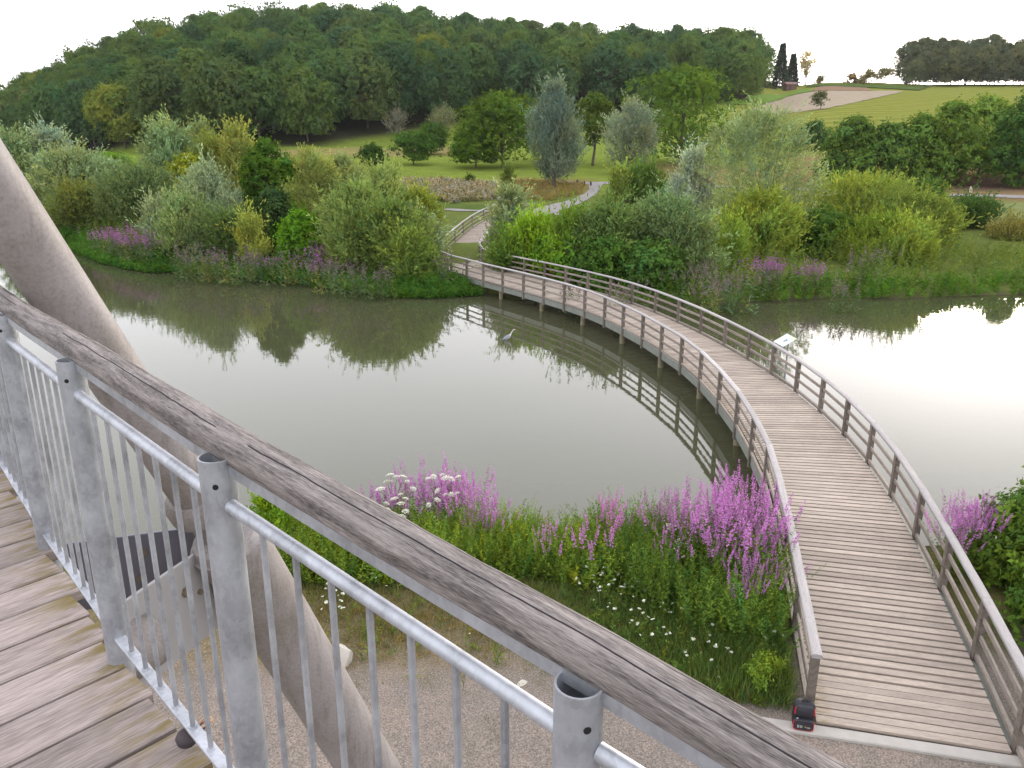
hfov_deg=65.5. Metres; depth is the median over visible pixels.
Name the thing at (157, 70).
forest tree
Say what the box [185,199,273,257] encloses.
shrub
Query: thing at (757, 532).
purple loosestrife
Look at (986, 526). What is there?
purple loosestrife
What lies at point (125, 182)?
willow shrub
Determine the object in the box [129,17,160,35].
forest tree
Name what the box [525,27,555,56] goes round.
forest tree
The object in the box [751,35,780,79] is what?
forest tree
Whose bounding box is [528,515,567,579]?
purple loosestrife
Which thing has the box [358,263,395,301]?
purple loosestrife
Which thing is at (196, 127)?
willow tree
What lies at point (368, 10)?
forest tree
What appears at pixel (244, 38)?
forest tree
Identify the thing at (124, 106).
forest tree
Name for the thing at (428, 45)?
forest tree
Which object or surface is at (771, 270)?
purple loosestrife
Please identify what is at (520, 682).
stone
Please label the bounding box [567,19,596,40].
forest tree
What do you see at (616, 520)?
purple loosestrife
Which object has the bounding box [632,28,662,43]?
forest tree
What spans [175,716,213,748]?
cord weight
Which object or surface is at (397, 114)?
fruit tree
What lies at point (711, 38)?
forest tree
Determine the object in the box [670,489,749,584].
purple loosestrife
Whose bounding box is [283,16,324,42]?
forest tree
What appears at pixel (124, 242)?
purple loosestrife
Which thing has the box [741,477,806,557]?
purple loosestrife
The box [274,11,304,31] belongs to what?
forest tree
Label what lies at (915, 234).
shrub
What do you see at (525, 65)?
forest tree
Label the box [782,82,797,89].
hut
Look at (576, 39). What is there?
forest tree
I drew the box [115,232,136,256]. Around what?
purple loosestrife
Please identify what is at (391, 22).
forest tree
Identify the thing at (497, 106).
walnut tree
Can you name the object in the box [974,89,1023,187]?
hedge tree
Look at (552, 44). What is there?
forest tree
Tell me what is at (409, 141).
meadow tree
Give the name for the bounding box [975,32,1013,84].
forest tree
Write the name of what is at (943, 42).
forest tree
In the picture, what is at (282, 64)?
forest tree
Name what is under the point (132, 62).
forest tree
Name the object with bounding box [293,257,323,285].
purple loosestrife
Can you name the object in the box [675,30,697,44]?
forest tree
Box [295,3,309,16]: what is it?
forest tree
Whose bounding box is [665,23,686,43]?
forest tree
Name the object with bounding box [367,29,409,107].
forest tree
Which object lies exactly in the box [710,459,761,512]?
purple loosestrife
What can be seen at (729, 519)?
purple loosestrife
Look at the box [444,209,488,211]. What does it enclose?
path
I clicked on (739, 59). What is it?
forest tree
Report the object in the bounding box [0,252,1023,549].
water
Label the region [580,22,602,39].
forest tree
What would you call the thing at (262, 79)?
forest tree
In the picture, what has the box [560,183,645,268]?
willow shrub
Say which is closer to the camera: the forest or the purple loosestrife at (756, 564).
the purple loosestrife at (756, 564)
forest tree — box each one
[0,86,21,100]
[0,92,13,102]
[0,97,52,138]
[0,100,25,131]
[0,108,25,134]
[4,70,33,89]
[10,89,55,124]
[11,83,43,99]
[14,79,40,90]
[15,79,87,145]
[18,67,43,82]
[28,86,88,145]
[34,65,54,84]
[41,60,72,85]
[49,50,72,70]
[50,71,124,150]
[51,59,93,85]
[65,44,106,61]
[70,53,98,63]
[71,94,116,143]
[81,79,152,148]
[91,52,133,77]
[92,35,115,52]
[93,59,140,114]
[100,38,116,56]
[107,28,144,53]
[109,66,158,126]
[110,29,145,50]
[110,43,150,60]
[112,57,146,107]
[122,55,189,132]
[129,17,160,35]
[131,33,158,58]
[137,45,183,107]
[139,57,204,125]
[146,19,176,35]
[147,34,206,56]
[152,26,170,38]
[152,28,189,54]
[166,46,212,112]
[173,12,197,28]
[177,23,211,47]
[177,54,258,136]
[185,14,202,39]
[193,10,222,39]
[196,56,264,128]
[200,28,230,47]
[204,26,239,46]
[204,34,268,87]
[211,11,248,32]
[212,31,258,54]
[223,65,288,139]
[231,7,260,20]
[241,9,257,22]
[246,15,284,35]
[247,33,268,46]
[251,26,272,34]
[254,7,272,16]
[254,32,303,55]
[255,34,312,72]
[259,53,319,131]
[264,4,293,29]
[266,63,344,141]
[270,41,332,107]
[273,9,296,31]
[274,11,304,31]
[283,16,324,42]
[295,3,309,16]
[300,49,359,130]
[305,1,330,18]
[305,1,333,34]
[306,45,347,62]
[307,5,347,34]
[324,21,368,50]
[326,13,369,38]
[326,47,370,120]
[334,26,372,48]
[334,44,403,128]
[337,3,359,15]
[339,32,373,52]
[347,9,377,24]
[357,8,371,14]
[365,39,426,122]
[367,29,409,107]
[368,21,395,39]
[371,2,407,26]
[371,5,400,22]
[371,17,409,33]
[391,32,420,89]
[394,15,412,32]
[398,47,443,111]
[403,12,442,36]
[408,20,448,47]
[409,5,442,19]
[409,37,442,93]
[410,46,478,123]
[413,29,454,54]
[430,15,461,36]
[441,25,457,46]
[448,42,502,110]
[449,37,458,49]
[453,13,489,32]
[453,24,481,51]
[453,26,505,96]
[454,10,481,29]
[462,22,481,29]
[470,50,505,92]
[481,15,502,28]
[484,21,497,31]
[488,26,510,39]
[492,15,529,35]
[494,37,542,97]
[494,39,530,90]
[499,28,540,51]
[499,49,558,111]
[519,19,528,25]
[522,18,546,32]
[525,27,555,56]
[527,55,580,105]
[534,28,561,43]
[538,39,587,95]
[539,35,580,57]
[542,45,586,98]
[543,22,570,36]
[560,27,586,39]
[560,32,585,48]
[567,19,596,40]
[574,38,604,97]
[579,34,620,92]
[579,37,642,102]
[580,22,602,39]
[596,27,634,45]
[611,46,658,99]
[619,49,675,107]
[621,41,653,87]
[623,21,642,36]
[629,27,647,38]
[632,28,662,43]
[644,33,674,51]
[656,47,684,89]
[663,32,708,97]
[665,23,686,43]
[675,28,698,43]
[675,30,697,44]
[680,36,731,98]
[691,30,725,71]
[692,27,708,35]
[708,35,755,91]
[709,26,738,47]
[715,42,776,99]
[722,31,759,81]
[743,27,773,61]
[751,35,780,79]
[889,39,927,79]
[899,59,926,85]
[900,65,915,84]
[902,35,941,84]
[913,51,941,85]
[923,47,952,85]
[930,36,953,84]
[932,47,965,85]
[939,45,980,85]
[941,37,966,84]
[948,37,987,84]
[950,50,984,85]
[964,43,1000,85]
[968,36,984,84]
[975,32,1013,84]
[979,54,1008,85]
[983,38,1011,84]
[991,50,1022,85]
[1000,37,1023,84]
[1002,42,1023,85]
[1018,58,1023,82]
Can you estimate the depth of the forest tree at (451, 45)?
270.65 m
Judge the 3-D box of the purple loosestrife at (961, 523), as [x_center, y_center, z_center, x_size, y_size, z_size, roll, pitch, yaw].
[8.689,3.182,16.070,1.113,1.602,0.936,4,18,11]
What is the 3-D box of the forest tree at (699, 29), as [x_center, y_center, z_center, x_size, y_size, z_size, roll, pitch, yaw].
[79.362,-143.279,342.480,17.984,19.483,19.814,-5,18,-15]
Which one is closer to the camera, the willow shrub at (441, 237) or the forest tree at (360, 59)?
the willow shrub at (441, 237)
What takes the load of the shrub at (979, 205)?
on the ground at (530, 742)
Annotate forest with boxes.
[0,0,777,89]
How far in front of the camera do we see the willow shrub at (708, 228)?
49.07 m
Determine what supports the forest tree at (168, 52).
on the ground at (530, 742)
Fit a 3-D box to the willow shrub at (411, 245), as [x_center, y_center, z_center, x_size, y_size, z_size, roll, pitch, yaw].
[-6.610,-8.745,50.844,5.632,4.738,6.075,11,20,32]
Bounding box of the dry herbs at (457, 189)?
[401,175,583,202]
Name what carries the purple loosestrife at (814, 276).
on the ground at (530, 742)
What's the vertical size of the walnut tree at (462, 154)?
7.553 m
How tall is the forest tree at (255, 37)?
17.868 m
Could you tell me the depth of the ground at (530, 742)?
13.57 m
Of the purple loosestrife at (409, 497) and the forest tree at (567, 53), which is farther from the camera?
the forest tree at (567, 53)
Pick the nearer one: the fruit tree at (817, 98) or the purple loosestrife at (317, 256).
the purple loosestrife at (317, 256)
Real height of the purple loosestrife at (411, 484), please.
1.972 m
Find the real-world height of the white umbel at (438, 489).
1.958 m
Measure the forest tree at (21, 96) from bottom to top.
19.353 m
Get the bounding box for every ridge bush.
[812,74,825,83]
[841,71,860,83]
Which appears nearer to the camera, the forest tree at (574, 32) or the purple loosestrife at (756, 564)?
the purple loosestrife at (756, 564)
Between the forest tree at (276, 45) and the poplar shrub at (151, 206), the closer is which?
the poplar shrub at (151, 206)
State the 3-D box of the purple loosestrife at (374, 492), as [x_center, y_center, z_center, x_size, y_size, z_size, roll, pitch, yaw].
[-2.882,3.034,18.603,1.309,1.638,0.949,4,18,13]
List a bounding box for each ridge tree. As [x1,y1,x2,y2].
[857,65,878,83]
[875,66,897,83]
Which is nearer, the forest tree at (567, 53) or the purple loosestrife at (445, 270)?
the purple loosestrife at (445, 270)
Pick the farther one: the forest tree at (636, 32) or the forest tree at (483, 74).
the forest tree at (636, 32)
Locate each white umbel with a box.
[375,473,415,517]
[425,473,460,523]
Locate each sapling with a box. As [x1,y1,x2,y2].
[496,152,520,185]
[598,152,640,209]
[714,197,761,271]
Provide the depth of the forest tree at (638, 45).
257.67 m
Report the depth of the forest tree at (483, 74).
221.66 m
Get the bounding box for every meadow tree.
[353,139,389,165]
[385,128,441,164]
[414,120,452,154]
[519,101,561,161]
[573,90,617,165]
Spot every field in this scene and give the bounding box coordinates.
[724,83,1023,147]
[728,88,811,104]
[755,90,902,112]
[806,83,929,89]
[812,86,871,90]
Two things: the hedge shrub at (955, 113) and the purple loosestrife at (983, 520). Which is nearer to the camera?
the purple loosestrife at (983, 520)
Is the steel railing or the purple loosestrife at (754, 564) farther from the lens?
the purple loosestrife at (754, 564)
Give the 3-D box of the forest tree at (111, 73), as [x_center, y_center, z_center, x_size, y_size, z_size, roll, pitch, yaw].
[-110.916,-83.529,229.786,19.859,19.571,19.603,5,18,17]
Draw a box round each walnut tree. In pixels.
[447,127,502,167]
[449,83,544,167]
[605,60,757,163]
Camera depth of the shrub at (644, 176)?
82.12 m
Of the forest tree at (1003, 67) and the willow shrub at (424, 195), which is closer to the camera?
the willow shrub at (424, 195)
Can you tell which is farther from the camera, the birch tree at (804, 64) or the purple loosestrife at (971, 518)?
the birch tree at (804, 64)
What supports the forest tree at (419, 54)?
on the ground at (530, 742)
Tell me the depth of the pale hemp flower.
15.96 m
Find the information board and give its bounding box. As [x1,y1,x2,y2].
[773,334,795,383]
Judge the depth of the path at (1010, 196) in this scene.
92.91 m
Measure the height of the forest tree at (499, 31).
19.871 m
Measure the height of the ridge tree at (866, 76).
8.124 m
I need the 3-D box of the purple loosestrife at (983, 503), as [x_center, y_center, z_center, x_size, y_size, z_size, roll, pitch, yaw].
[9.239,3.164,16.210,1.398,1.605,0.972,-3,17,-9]
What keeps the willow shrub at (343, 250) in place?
on the ground at (530, 742)
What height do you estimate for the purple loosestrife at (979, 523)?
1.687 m
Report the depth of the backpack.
11.78 m
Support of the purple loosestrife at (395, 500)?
on the ground at (530, 742)
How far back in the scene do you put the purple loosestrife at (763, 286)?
47.52 m
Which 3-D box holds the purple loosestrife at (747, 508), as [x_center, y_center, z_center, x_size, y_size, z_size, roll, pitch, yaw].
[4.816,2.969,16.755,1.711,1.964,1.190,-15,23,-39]
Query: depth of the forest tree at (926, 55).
331.41 m
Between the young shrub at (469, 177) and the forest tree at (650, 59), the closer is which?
the young shrub at (469, 177)
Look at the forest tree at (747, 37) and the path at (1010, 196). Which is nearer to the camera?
the path at (1010, 196)
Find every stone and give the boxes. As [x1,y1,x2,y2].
[339,644,352,667]
[517,680,526,686]
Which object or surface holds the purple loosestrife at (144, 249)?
on the ground at (530, 742)
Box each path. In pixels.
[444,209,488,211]
[533,184,601,213]
[567,181,1023,197]
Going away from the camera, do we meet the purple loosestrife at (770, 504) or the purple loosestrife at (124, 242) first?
the purple loosestrife at (770, 504)
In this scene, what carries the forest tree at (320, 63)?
on the ground at (530, 742)
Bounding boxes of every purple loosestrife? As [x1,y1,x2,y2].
[78,227,107,249]
[91,227,123,250]
[94,229,126,254]
[100,227,130,248]
[104,223,137,257]
[106,221,140,255]
[113,227,156,262]
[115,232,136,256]
[115,233,148,261]
[127,228,177,262]
[166,243,210,278]
[173,246,223,281]
[191,247,232,283]
[209,247,262,284]
[233,245,286,282]
[240,257,281,278]
[252,246,306,287]
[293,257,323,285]
[300,249,348,280]
[301,240,324,268]
[304,254,349,298]
[320,256,366,298]
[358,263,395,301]
[358,484,396,506]
[360,483,402,512]
[369,482,406,510]
[371,478,421,520]
[385,477,422,521]
[388,475,460,523]
[389,469,472,524]
[392,453,443,518]
[396,455,451,519]
[417,468,473,518]
[422,467,466,523]
[429,248,470,281]
[438,451,494,547]
[438,470,486,517]
[440,466,498,551]
[445,467,494,519]
[452,501,504,544]
[463,497,493,536]
[477,497,521,536]
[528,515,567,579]
[552,516,614,580]
[583,500,625,563]
[592,486,643,537]
[600,493,634,524]
[605,278,652,306]
[635,485,688,547]
[638,501,676,533]
[640,488,709,547]
[654,519,693,575]
[658,474,725,533]
[660,260,717,303]
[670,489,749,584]
[674,488,736,574]
[675,476,760,557]
[676,494,767,574]
[680,521,732,578]
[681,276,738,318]
[682,480,744,533]
[687,257,736,294]
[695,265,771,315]
[695,487,744,567]
[697,477,793,544]
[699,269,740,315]
[705,478,766,557]
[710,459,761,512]
[710,464,765,521]
[715,472,777,547]
[715,474,766,527]
[715,528,759,577]
[722,532,767,578]
[723,494,786,572]
[723,544,762,609]
[727,565,770,614]
[731,510,774,558]
[734,542,774,604]
[738,252,786,298]
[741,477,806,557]
[741,556,810,608]
[742,255,782,292]
[742,498,799,571]
[742,535,798,583]
[747,526,788,573]
[754,257,783,289]
[759,256,806,291]
[788,259,827,294]
[794,259,849,294]
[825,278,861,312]
[849,243,903,285]
[912,497,974,583]
[928,506,1007,584]
[936,493,998,575]
[941,488,1007,568]
[949,491,999,570]
[951,492,1012,570]
[952,488,1002,559]
[963,498,998,566]
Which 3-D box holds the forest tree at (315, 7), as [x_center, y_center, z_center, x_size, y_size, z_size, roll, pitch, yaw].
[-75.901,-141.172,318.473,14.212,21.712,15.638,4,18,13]
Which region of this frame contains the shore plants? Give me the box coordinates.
[56,224,1023,303]
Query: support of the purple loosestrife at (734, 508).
on the ground at (530, 742)
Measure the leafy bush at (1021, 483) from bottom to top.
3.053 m
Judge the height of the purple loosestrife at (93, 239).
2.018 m
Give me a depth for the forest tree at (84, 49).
291.62 m
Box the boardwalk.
[440,203,1023,766]
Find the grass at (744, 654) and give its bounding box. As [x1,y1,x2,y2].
[257,568,820,710]
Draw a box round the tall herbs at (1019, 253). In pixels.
[46,205,1023,292]
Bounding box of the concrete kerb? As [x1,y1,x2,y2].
[763,717,1023,767]
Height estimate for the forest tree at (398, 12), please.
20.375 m
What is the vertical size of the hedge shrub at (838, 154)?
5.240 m
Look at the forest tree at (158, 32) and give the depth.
285.61 m
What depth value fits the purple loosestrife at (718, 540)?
15.63 m
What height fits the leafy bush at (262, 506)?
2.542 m
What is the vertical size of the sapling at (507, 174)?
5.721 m
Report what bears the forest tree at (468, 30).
on the ground at (530, 742)
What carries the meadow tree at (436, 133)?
on the ground at (530, 742)
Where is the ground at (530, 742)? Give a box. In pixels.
[62,78,1023,767]
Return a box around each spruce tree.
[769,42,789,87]
[787,53,800,85]
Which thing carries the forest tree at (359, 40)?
on the ground at (530, 742)
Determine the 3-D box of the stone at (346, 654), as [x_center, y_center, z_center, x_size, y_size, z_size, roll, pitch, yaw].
[-2.903,4.615,13.410,0.349,0.512,0.467,11,20,30]
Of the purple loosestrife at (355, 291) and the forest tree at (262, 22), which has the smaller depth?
the purple loosestrife at (355, 291)
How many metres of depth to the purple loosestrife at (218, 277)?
52.54 m
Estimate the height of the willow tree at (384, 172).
8.153 m
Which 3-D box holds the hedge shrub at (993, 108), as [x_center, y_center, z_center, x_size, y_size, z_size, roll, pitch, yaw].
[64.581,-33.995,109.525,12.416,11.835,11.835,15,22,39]
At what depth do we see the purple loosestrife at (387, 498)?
17.79 m
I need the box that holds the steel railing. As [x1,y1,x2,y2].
[0,285,851,767]
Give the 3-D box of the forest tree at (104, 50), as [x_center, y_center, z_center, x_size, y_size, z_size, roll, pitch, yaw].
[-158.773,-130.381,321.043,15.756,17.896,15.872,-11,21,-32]
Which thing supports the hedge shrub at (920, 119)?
on the ground at (530, 742)
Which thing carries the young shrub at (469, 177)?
on the ground at (530, 742)
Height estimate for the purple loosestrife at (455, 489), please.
2.042 m
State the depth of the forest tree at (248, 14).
304.82 m
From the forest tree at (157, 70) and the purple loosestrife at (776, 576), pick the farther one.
the forest tree at (157, 70)
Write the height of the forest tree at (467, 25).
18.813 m
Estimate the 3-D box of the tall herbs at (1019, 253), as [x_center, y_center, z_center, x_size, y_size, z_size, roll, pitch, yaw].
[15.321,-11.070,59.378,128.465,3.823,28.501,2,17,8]
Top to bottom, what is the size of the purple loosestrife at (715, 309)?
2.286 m
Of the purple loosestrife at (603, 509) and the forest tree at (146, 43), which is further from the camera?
the forest tree at (146, 43)
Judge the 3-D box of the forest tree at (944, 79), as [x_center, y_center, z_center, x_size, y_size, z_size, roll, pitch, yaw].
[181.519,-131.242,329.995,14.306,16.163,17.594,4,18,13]
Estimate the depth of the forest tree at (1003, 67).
317.04 m
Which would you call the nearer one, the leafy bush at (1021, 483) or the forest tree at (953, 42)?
the leafy bush at (1021, 483)
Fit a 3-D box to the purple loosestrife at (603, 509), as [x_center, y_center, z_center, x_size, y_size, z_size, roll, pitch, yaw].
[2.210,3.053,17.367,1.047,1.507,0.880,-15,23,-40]
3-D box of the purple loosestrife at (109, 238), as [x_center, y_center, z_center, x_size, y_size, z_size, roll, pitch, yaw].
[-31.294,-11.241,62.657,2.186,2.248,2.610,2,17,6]
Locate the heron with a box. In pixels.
[503,329,514,339]
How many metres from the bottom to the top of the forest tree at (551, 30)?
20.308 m
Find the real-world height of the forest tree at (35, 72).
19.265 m
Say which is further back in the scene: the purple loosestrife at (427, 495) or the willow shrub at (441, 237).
the willow shrub at (441, 237)
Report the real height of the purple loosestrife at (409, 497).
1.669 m
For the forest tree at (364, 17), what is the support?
on the ground at (530, 742)
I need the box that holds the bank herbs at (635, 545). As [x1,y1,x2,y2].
[268,484,826,655]
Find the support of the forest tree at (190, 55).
on the ground at (530, 742)
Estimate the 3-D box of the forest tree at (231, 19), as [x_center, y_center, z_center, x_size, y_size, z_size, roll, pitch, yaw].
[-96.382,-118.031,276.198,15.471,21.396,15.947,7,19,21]
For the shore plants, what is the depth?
49.41 m
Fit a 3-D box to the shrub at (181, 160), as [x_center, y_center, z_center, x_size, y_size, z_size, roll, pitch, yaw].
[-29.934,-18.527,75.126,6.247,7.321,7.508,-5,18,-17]
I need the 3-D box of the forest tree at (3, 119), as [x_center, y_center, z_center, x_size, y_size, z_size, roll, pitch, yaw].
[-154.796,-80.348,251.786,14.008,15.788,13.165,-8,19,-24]
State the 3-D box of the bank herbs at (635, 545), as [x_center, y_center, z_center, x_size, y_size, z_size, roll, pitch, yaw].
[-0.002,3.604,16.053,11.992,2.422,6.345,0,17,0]
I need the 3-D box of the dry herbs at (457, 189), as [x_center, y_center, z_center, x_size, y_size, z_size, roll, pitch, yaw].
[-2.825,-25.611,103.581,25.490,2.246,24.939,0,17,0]
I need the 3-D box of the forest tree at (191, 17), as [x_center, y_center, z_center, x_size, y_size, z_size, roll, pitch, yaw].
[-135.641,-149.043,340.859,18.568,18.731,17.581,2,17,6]
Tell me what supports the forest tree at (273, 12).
on the ground at (530, 742)
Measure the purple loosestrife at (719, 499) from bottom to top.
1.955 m
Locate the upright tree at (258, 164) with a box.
[233,134,299,212]
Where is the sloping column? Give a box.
[0,139,401,767]
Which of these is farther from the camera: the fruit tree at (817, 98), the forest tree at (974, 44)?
the forest tree at (974, 44)
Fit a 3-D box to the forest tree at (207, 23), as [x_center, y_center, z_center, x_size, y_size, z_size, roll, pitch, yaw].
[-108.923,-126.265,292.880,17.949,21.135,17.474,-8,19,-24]
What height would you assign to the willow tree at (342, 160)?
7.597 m
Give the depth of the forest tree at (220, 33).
243.49 m
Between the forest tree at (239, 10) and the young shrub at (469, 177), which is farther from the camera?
the forest tree at (239, 10)
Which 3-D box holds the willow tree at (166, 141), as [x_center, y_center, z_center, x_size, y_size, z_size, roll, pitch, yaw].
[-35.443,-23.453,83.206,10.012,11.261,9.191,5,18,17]
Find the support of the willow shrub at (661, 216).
on the ground at (530, 742)
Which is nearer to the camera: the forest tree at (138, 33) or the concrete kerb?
the concrete kerb
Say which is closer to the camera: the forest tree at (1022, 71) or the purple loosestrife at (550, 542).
the purple loosestrife at (550, 542)
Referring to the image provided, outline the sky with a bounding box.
[0,0,1023,88]
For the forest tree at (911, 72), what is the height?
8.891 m
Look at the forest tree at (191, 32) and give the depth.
271.30 m
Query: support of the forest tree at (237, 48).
on the ground at (530, 742)
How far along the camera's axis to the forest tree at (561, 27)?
301.91 m
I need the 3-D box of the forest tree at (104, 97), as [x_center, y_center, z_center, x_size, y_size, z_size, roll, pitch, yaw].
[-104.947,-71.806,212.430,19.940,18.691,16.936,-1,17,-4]
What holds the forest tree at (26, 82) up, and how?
on the ground at (530, 742)
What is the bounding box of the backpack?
[792,698,815,731]
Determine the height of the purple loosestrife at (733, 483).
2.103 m
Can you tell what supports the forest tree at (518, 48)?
on the ground at (530, 742)
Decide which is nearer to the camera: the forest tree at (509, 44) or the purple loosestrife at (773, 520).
the purple loosestrife at (773, 520)
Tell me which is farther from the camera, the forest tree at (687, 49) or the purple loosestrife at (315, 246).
the forest tree at (687, 49)
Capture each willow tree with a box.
[0,120,46,176]
[20,111,95,154]
[21,131,127,212]
[124,103,205,181]
[180,112,216,146]
[277,141,349,229]
[314,146,374,213]
[353,147,437,203]
[519,64,595,186]
[592,89,664,166]
[657,89,837,246]
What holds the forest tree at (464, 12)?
on the ground at (530, 742)
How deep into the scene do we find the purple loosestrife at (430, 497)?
18.25 m
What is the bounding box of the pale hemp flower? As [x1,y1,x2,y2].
[675,538,692,565]
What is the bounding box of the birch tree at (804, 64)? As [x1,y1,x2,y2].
[797,44,817,85]
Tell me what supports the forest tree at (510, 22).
on the ground at (530, 742)
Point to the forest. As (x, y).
(279, 3)
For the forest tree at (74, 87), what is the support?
on the ground at (530, 742)
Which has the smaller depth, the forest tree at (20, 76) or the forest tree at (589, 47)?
the forest tree at (589, 47)
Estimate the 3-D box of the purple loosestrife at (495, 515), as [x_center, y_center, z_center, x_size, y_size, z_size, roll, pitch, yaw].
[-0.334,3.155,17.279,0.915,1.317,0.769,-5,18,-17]
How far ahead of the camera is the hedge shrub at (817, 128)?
140.08 m
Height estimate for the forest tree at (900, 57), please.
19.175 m
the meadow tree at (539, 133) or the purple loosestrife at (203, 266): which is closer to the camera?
the purple loosestrife at (203, 266)
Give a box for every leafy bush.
[246,488,304,563]
[739,646,804,705]
[952,481,1023,594]
[988,551,1023,647]
[1005,465,1023,501]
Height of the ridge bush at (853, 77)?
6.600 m
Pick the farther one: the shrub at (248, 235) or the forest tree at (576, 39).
the forest tree at (576, 39)
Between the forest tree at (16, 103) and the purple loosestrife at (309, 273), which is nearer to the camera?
the purple loosestrife at (309, 273)
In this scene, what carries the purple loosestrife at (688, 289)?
on the ground at (530, 742)
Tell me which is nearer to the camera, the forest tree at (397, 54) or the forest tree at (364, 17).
the forest tree at (397, 54)
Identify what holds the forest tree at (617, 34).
on the ground at (530, 742)
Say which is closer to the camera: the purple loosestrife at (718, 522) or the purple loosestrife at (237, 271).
the purple loosestrife at (718, 522)
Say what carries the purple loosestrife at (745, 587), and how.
on the ground at (530, 742)
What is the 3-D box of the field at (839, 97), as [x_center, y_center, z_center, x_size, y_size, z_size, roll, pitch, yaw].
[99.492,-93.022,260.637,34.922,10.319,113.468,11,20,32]
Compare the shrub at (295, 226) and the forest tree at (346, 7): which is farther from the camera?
the forest tree at (346, 7)
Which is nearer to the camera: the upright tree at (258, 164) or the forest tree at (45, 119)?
the upright tree at (258, 164)
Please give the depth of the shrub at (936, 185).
88.73 m
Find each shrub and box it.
[41,170,123,230]
[83,154,185,230]
[95,150,137,167]
[125,185,175,249]
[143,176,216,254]
[161,148,215,205]
[178,119,227,175]
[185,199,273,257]
[208,112,265,209]
[214,195,274,260]
[248,181,301,255]
[268,200,331,264]
[306,164,400,263]
[306,201,382,269]
[329,183,437,272]
[365,211,458,280]
[392,170,451,242]
[409,195,460,259]
[463,171,474,180]
[468,217,540,272]
[475,176,538,247]
[482,206,534,253]
[494,198,557,267]
[521,230,577,282]
[532,190,596,273]
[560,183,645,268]
[562,230,641,292]
[615,228,697,291]
[621,151,673,211]
[621,180,728,280]
[668,198,739,278]
[712,176,818,262]
[789,118,834,151]
[791,202,859,258]
[793,163,941,226]
[808,148,859,183]
[814,112,892,180]
[821,195,939,267]
[840,117,928,180]
[861,175,989,247]
[869,201,956,265]
[876,109,960,183]
[900,165,955,198]
[908,93,997,184]
[943,183,1014,228]
[948,92,1022,177]
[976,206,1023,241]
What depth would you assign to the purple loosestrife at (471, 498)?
16.78 m
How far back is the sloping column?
4.50 m
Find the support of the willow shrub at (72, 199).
on the ground at (530, 742)
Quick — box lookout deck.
[0,470,212,767]
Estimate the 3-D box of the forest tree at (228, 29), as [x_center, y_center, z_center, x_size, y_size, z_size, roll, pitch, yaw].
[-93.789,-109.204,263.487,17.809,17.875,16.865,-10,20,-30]
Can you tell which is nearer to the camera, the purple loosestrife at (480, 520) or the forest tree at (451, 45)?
the purple loosestrife at (480, 520)
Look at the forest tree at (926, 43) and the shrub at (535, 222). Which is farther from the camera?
the forest tree at (926, 43)
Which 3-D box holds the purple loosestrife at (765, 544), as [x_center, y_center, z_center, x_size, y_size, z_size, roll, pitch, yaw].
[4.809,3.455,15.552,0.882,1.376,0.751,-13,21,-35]
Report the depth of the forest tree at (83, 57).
278.59 m
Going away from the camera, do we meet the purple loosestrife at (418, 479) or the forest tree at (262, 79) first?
the purple loosestrife at (418, 479)
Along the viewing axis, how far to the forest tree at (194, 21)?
319.35 m
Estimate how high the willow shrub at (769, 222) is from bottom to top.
6.180 m
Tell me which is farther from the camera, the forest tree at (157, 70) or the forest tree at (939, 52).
the forest tree at (939, 52)
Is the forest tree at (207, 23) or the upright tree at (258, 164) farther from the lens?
the forest tree at (207, 23)
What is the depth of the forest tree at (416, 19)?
281.43 m
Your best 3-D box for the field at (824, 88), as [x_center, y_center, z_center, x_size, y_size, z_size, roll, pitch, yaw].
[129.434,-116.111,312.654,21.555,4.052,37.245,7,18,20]
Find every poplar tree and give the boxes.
[165,142,245,215]
[654,131,718,222]
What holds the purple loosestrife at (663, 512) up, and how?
on the ground at (530, 742)
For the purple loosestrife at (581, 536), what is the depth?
15.71 m
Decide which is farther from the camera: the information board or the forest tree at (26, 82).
the forest tree at (26, 82)
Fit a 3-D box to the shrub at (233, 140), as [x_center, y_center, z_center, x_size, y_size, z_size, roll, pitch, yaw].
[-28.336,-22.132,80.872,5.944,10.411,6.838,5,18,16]
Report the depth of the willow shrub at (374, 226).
51.41 m
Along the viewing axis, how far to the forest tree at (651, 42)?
280.60 m
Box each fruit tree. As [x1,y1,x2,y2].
[381,105,415,133]
[424,100,459,130]
[809,90,829,108]
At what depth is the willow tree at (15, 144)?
91.31 m
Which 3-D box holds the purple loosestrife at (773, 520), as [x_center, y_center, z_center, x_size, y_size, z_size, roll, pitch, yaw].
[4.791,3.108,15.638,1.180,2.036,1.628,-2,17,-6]
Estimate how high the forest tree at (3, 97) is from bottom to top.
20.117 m
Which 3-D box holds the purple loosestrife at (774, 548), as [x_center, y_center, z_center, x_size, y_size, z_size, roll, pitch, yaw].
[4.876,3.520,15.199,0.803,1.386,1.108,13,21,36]
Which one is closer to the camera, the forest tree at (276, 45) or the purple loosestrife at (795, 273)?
the purple loosestrife at (795, 273)
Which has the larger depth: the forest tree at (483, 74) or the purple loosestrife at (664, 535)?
the forest tree at (483, 74)
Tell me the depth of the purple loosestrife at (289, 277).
51.52 m
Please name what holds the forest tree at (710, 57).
on the ground at (530, 742)
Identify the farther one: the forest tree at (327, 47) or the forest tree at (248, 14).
the forest tree at (248, 14)
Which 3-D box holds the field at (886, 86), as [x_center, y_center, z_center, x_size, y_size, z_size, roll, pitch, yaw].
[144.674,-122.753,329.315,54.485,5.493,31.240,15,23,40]

